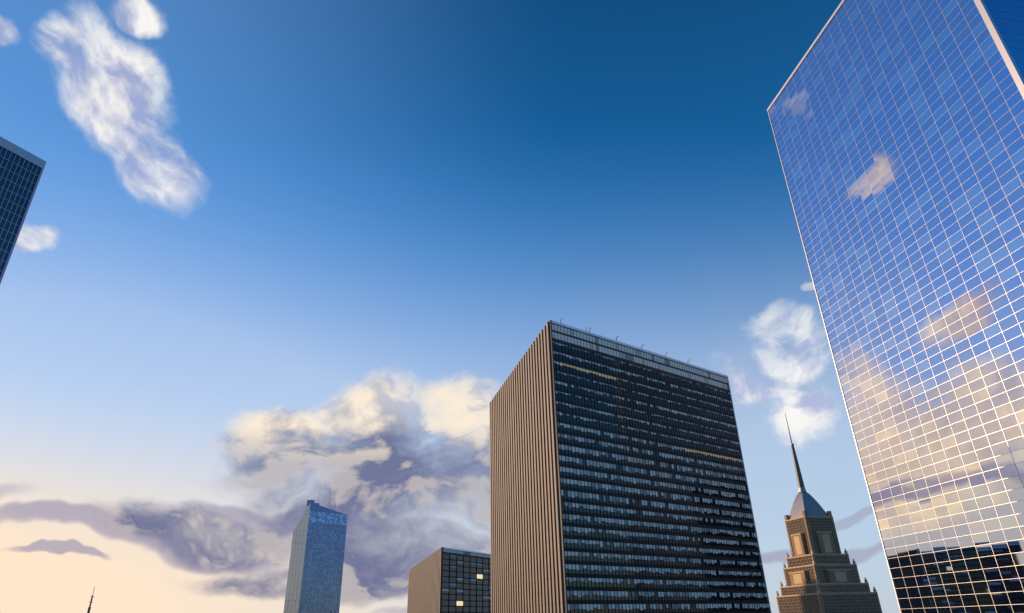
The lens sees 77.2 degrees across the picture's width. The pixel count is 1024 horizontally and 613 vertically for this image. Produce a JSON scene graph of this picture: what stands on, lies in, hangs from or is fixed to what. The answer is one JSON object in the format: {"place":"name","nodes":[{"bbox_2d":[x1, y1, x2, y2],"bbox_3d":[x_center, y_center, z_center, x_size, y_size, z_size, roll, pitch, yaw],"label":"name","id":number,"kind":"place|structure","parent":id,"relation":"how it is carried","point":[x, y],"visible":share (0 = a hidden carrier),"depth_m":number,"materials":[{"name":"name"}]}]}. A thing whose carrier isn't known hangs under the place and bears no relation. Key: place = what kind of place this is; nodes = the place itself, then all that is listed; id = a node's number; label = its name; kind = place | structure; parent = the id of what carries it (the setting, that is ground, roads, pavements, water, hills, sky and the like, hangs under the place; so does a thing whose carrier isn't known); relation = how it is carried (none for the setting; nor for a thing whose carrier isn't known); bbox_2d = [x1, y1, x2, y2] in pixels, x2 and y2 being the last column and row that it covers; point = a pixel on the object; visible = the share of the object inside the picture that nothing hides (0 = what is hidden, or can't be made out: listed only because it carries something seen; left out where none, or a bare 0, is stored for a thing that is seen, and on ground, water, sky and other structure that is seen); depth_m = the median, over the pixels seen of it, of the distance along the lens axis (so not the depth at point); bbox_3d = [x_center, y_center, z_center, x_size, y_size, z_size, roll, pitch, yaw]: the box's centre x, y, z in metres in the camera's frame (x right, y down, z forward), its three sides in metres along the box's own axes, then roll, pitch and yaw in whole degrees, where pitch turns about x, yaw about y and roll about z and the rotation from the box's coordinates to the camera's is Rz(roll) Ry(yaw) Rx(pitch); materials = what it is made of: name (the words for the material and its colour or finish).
{"place":"outdoors","nodes":[
{"label":"outdoors","id":0,"kind":"place"},
{"bbox_2d":[407,547,490,612],"bbox_3d":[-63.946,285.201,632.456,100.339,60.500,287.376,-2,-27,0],"label":"tower","id":1,"kind":"structure","parent":0,"point":[446,580],"depth_m":540.88,"materials":[{"name":"black glass"}]},
{"bbox_2d":[0,0,899,612],"label":"sky","id":2,"kind":"structure","parent":0,"point":[268,258],"materials":[{"name":"blue"}]},
{"bbox_2d":[489,319,770,612],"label":"tower","id":3,"kind":"structure","parent":0,"point":[618,481],"depth_m":258.51,"materials":[{"name":"black glass"}]},
{"bbox_2d":[776,414,881,612],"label":"spire tower","id":4,"kind":"structure","parent":0,"point":[821,574],"depth_m":973.41,"materials":[{"name":"stone"}]},
{"label":"ground","id":5,"kind":"structure","parent":0,"visible":0},
{"bbox_2d":[0,136,45,283],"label":"tower","id":6,"kind":"structure","parent":5,"relation":"on","point":[21,170],"depth_m":241.03,"materials":[{"name":"blue glass"}]},
{"bbox_2d":[87,587,94,612],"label":"spire","id":7,"kind":"structure","parent":5,"relation":"on","point":[89,607],"depth_m":1025.27,"materials":[{"name":"grey metal"}]},
{"bbox_2d":[283,500,347,612],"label":"blue tower","id":8,"kind":"structure","parent":5,"relation":"on","point":[314,579],"depth_m":1345.05,"materials":[{"name":"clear glass"}]},
{"bbox_2d":[767,0,1023,612],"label":"glass tower","id":9,"kind":"structure","parent":5,"relation":"on","point":[898,128],"depth_m":367.72,"materials":[{"name":"blue glass"}]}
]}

